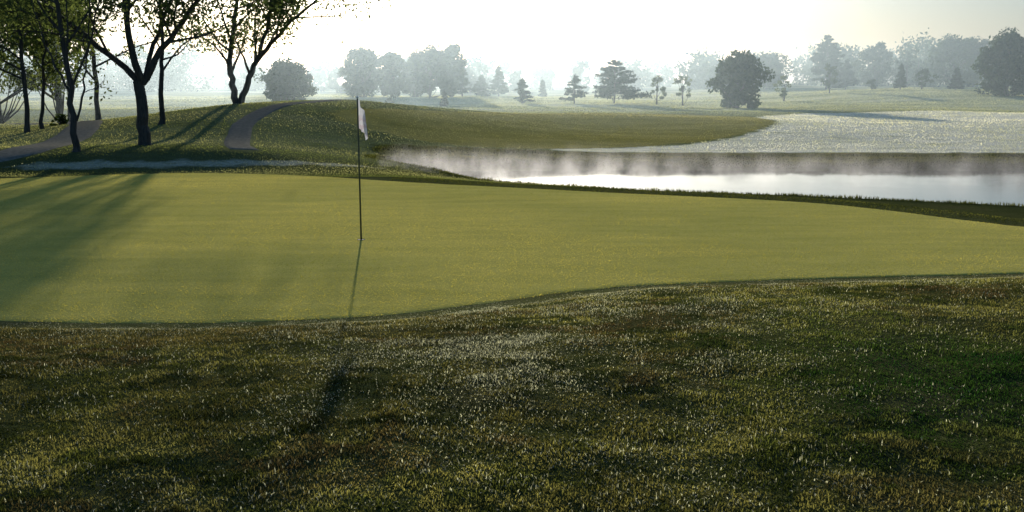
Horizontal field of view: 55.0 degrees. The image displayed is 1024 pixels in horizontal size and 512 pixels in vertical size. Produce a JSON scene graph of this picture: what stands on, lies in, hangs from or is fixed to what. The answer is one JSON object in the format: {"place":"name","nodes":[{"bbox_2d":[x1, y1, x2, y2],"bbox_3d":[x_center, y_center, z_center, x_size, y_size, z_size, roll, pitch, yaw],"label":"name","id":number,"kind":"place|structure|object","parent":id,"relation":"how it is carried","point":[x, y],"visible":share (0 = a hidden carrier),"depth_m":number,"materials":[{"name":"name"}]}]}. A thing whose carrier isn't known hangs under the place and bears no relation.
{"place":"outdoors","nodes":[
{"label":"outdoors","id":0,"kind":"place"},
{"bbox_2d":[0,120,102,161],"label":"cart path","id":1,"kind":"structure","parent":0,"point":[87,129],"depth_m":33.44,"materials":[{"name":"grey asphalt"}]},
{"bbox_2d":[224,99,360,149],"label":"cart path","id":2,"kind":"structure","parent":0,"point":[238,136],"depth_m":37.65,"materials":[{"name":"grey asphalt"}]},
{"bbox_2d":[0,83,1023,511],"bbox_3d":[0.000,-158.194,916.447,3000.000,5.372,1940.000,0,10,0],"label":"ground","id":3,"kind":"structure","parent":0,"point":[384,127],"depth_m":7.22,"materials":[{"name":"green plant"}]},
{"bbox_2d":[0,1,47,60],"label":"ash tree","id":4,"kind":"object","parent":3,"relation":"on","point":[7,38],"visible":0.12,"depth_m":46.01,"materials":[{"name":"green plant"}]},
{"bbox_2d":[0,15,61,123],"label":"ash tree","id":5,"kind":"object","parent":3,"relation":"on","point":[7,116],"visible":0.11,"depth_m":59.35,"materials":[{"name":"green plant"}]},
{"bbox_2d":[0,0,65,63],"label":"ash tree","id":6,"kind":"object","parent":3,"relation":"on","point":[13,43],"visible":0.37,"depth_m":39.21,"materials":[{"name":"green plant"}]},
{"bbox_2d":[0,0,83,122],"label":"ash tree","id":7,"kind":"object","parent":3,"relation":"on","point":[58,93],"visible":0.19,"depth_m":53.55,"materials":[{"name":"green plant"}]},
{"bbox_2d":[0,0,93,132],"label":"ash tree","id":8,"kind":"object","parent":3,"relation":"on","point":[26,101],"visible":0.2,"depth_m":39.25,"materials":[{"name":"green plant"}]},
{"bbox_2d":[0,0,100,128],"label":"ash tree","id":9,"kind":"object","parent":3,"relation":"on","point":[47,63],"visible":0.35,"depth_m":41.40,"materials":[{"name":"green plant"}]},
{"bbox_2d":[49,113,68,125],"bbox_3d":[-20.943,-6.280,45.670,0.752,0.753,0.949,6,12,31],"label":"shrub","id":10,"kind":"object","parent":3,"relation":"on","point":[62,119],"visible":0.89,"depth_m":45.59,"materials":[{"name":"green plant"}]},
{"bbox_2d":[4,0,120,121],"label":"ash tree","id":11,"kind":"object","parent":3,"relation":"on","point":[68,116],"visible":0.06,"depth_m":51.41,"materials":[{"name":"green plant"}]},
{"bbox_2d":[1,0,155,151],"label":"ash tree","id":12,"kind":"object","parent":3,"relation":"on","point":[70,98],"visible":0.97,"depth_m":28.02,"materials":[{"name":"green plant"}]},
{"bbox_2d":[31,0,193,119],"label":"ash tree","id":13,"kind":"object","parent":3,"relation":"on","point":[96,104],"visible":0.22,"depth_m":47.29,"materials":[{"name":"green plant"}]},
{"bbox_2d":[0,0,301,144],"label":"maple tree","id":14,"kind":"object","parent":3,"relation":"on","point":[139,77],"visible":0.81,"depth_m":30.46,"materials":[{"name":"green plant"}]},
{"bbox_2d":[130,0,228,124],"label":"ash tree","id":15,"kind":"object","parent":3,"relation":"on","point":[162,119],"visible":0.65,"depth_m":38.32,"materials":[{"name":"green plant"}]},
{"bbox_2d":[164,0,391,103],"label":"oak tree","id":16,"kind":"object","parent":3,"relation":"on","point":[270,24],"visible":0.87,"depth_m":47.79,"materials":[{"name":"green plant"}]},
{"bbox_2d":[253,57,318,100],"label":"broadleaf tree","id":17,"kind":"object","parent":3,"relation":"on","point":[292,73],"visible":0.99,"depth_m":89.47,"materials":[{"name":"green plant"}]},
{"bbox_2d":[265,66,314,100],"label":"broadleaf tree","id":18,"kind":"object","parent":3,"relation":"on","point":[307,75],"visible":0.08,"depth_m":98.47,"materials":[{"name":"green plant"}]},
{"bbox_2d":[336,45,390,97],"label":"broadleaf tree","id":19,"kind":"object","parent":3,"relation":"on","point":[361,64],"visible":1,"depth_m":134.80,"materials":[{"name":"green plant"}]},
{"bbox_2d":[385,95,395,102],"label":"shrub","id":20,"kind":"object","parent":3,"relation":"on","point":[389,100],"visible":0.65,"depth_m":98.76,"materials":[{"name":"green plant"}]},
{"bbox_2d":[376,51,408,96],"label":"broadleaf tree","id":21,"kind":"object","parent":3,"relation":"on","point":[390,85],"visible":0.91,"depth_m":138.02,"materials":[{"name":"green plant"}]},
{"bbox_2d":[399,61,431,96],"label":"broadleaf tree","id":22,"kind":"object","parent":3,"relation":"on","point":[411,88],"visible":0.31,"depth_m":142.85,"materials":[{"name":"green plant"}]},
{"bbox_2d":[403,43,454,97],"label":"broadleaf tree","id":23,"kind":"object","parent":3,"relation":"on","point":[426,63],"visible":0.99,"depth_m":136.76,"materials":[{"name":"green plant"}]},
{"bbox_2d":[439,91,449,106],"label":"spruce tree","id":24,"kind":"object","parent":3,"relation":"on","point":[444,101],"visible":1,"depth_m":98.58,"materials":[{"name":"green plant"}]},
{"bbox_2d":[431,44,470,96],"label":"broadleaf tree","id":25,"kind":"object","parent":3,"relation":"on","point":[456,71],"visible":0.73,"depth_m":138.92,"materials":[{"name":"green plant"}]},
{"bbox_2d":[457,67,472,95],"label":"spruce tree","id":26,"kind":"object","parent":3,"relation":"on","point":[461,90],"visible":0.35,"depth_m":147.30,"materials":[{"name":"green plant"}]},
{"bbox_2d":[472,74,490,95],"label":"spruce tree","id":27,"kind":"object","parent":3,"relation":"on","point":[481,84],"visible":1,"depth_m":147.40,"materials":[{"name":"green plant"}]},
{"bbox_2d":[0,28,988,92],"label":"distant tree line","id":28,"kind":"object","parent":3,"relation":"on","point":[174,80],"visible":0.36,"depth_m":226.66,"materials":[{"name":"green plant"}]},
{"bbox_2d":[489,65,509,95],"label":"spruce tree","id":29,"kind":"object","parent":3,"relation":"on","point":[496,82],"visible":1,"depth_m":147.38,"materials":[{"name":"green plant"}]},
{"bbox_2d":[0,173,1023,322],"bbox_3d":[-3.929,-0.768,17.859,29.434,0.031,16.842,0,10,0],"label":"putting green","id":30,"kind":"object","parent":3,"relation":"on","point":[78,233],"visible":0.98,"depth_m":14.21,"materials":[{"name":"green plant"}]},
{"bbox_2d":[356,96,367,239],"bbox_3d":[-2.230,-1.298,14.613,0.203,2.141,0.124,0,10,0],"label":"golf flagstick","id":31,"kind":"object","parent":30,"relation":"on","point":[361,122],"visible":1,"depth_m":14.51,"materials":[{"name":"white paint"}]},
{"bbox_2d":[0,86,1023,187],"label":"fairway grass","id":32,"kind":"structure","parent":3,"relation":"on","point":[536,112],"depth_m":55.57,"materials":[{"name":"green plant"}]},
{"bbox_2d":[513,78,534,103],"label":"pine tree","id":33,"kind":"object","parent":3,"relation":"on","point":[521,92],"visible":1,"depth_m":110.23,"materials":[{"name":"green plant"}]},
{"bbox_2d":[538,80,546,96],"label":"spruce tree","id":34,"kind":"object","parent":3,"relation":"on","point":[543,91],"visible":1,"depth_m":157.41,"materials":[{"name":"green plant"}]},
{"bbox_2d":[558,74,588,103],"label":"pine tree","id":35,"kind":"object","parent":3,"relation":"on","point":[579,92],"visible":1,"depth_m":108.23,"materials":[{"name":"green plant"}]},
{"bbox_2d":[592,59,651,102],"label":"pine tree","id":36,"kind":"object","parent":3,"relation":"on","point":[611,88],"visible":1,"depth_m":109.57,"materials":[{"name":"green plant"}]},
{"bbox_2d":[650,75,666,104],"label":"young tree","id":37,"kind":"object","parent":3,"relation":"on","point":[662,88],"visible":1,"depth_m":110.09,"materials":[{"name":"green plant"}]},
{"bbox_2d":[672,75,691,105],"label":"young tree","id":38,"kind":"object","parent":3,"relation":"on","point":[680,81],"visible":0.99,"depth_m":110.39,"materials":[{"name":"green plant"}]},
{"bbox_2d":[706,58,728,88],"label":"broadleaf tree","id":39,"kind":"object","parent":3,"relation":"on","point":[712,71],"visible":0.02,"depth_m":187.42,"materials":[{"name":"green plant"}]},
{"bbox_2d":[705,50,774,107],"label":"broadleaf tree","id":40,"kind":"object","parent":3,"relation":"on","point":[742,72],"visible":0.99,"depth_m":97.72,"materials":[{"name":"green plant"}]},
{"bbox_2d":[753,51,794,88],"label":"broadleaf tree","id":41,"kind":"object","parent":3,"relation":"on","point":[770,60],"visible":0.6,"depth_m":183.51,"materials":[{"name":"green plant"}]},
{"bbox_2d":[773,75,790,100],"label":"young tree","id":42,"kind":"object","parent":3,"relation":"on","point":[783,91],"visible":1,"depth_m":123.06,"materials":[{"name":"green plant"}]},
{"bbox_2d":[820,63,838,92],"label":"young tree","id":43,"kind":"object","parent":3,"relation":"on","point":[830,70],"visible":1,"depth_m":137.69,"materials":[{"name":"green plant"}]},
{"bbox_2d":[809,35,850,88],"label":"tree","id":44,"kind":"object","parent":3,"relation":"on","point":[821,57],"visible":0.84,"depth_m":176.09,"materials":[{"name":"green plant"}]},
{"bbox_2d":[832,59,859,88],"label":"spruce tree","id":45,"kind":"object","parent":3,"relation":"on","point":[847,73],"visible":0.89,"depth_m":176.33,"materials":[{"name":"green plant"}]},
{"bbox_2d":[866,79,876,89],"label":"young tree","id":46,"kind":"object","parent":3,"relation":"on","point":[873,85],"visible":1,"depth_m":137.53,"materials":[{"name":"green plant"}]},
{"bbox_2d":[851,41,895,86],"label":"broadleaf tree","id":47,"kind":"object","parent":3,"relation":"on","point":[873,54],"visible":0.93,"depth_m":186.19,"materials":[{"name":"green plant"}]},
{"bbox_2d":[892,63,907,88],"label":"spruce tree","id":48,"kind":"object","parent":3,"relation":"on","point":[900,81],"visible":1,"depth_m":137.44,"materials":[{"name":"green plant"}]},
{"bbox_2d":[892,43,921,86],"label":"broadleaf tree","id":49,"kind":"object","parent":3,"relation":"on","point":[909,59],"visible":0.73,"depth_m":186.26,"materials":[{"name":"green plant"}]},
{"bbox_2d":[915,67,938,88],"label":"young tree","id":50,"kind":"object","parent":3,"relation":"on","point":[924,71],"visible":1,"depth_m":137.44,"materials":[{"name":"green plant"}]},
{"bbox_2d":[927,33,983,86],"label":"broadleaf tree","id":51,"kind":"object","parent":3,"relation":"on","point":[953,50],"visible":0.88,"depth_m":174.41,"materials":[{"name":"green plant"}]},
{"bbox_2d":[947,67,964,89],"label":"spruce tree","id":52,"kind":"object","parent":3,"relation":"on","point":[957,81],"visible":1,"depth_m":137.48,"materials":[{"name":"green plant"}]},
{"bbox_2d":[963,36,993,86],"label":"broadleaf tree","id":53,"kind":"object","parent":3,"relation":"on","point":[984,42],"visible":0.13,"depth_m":179.11,"materials":[{"name":"green plant"}]},
{"bbox_2d":[970,27,1023,95],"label":"broadleaf tree","id":54,"kind":"object","parent":3,"relation":"on","point":[1000,76],"visible":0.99,"depth_m":117.37,"materials":[{"name":"green plant"}]},
{"bbox_2d":[1011,51,1023,91],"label":"broadleaf tree","id":55,"kind":"object","parent":3,"relation":"on","point":[1019,75],"visible":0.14,"depth_m":119.00,"materials":[{"name":"green plant"}]},
{"bbox_2d":[6,0,1023,84],"label":"sky","id":56,"kind":"structure","parent":0,"point":[529,33],"materials":[{"name":"white"}]},
{"bbox_2d":[365,144,1023,225],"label":"bank grass","id":57,"kind":"structure","parent":0,"point":[1016,159],"depth_m":35.16,"materials":[{"name":"green plant"}]},
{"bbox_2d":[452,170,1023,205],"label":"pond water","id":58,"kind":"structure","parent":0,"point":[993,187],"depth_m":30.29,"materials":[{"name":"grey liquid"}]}
]}

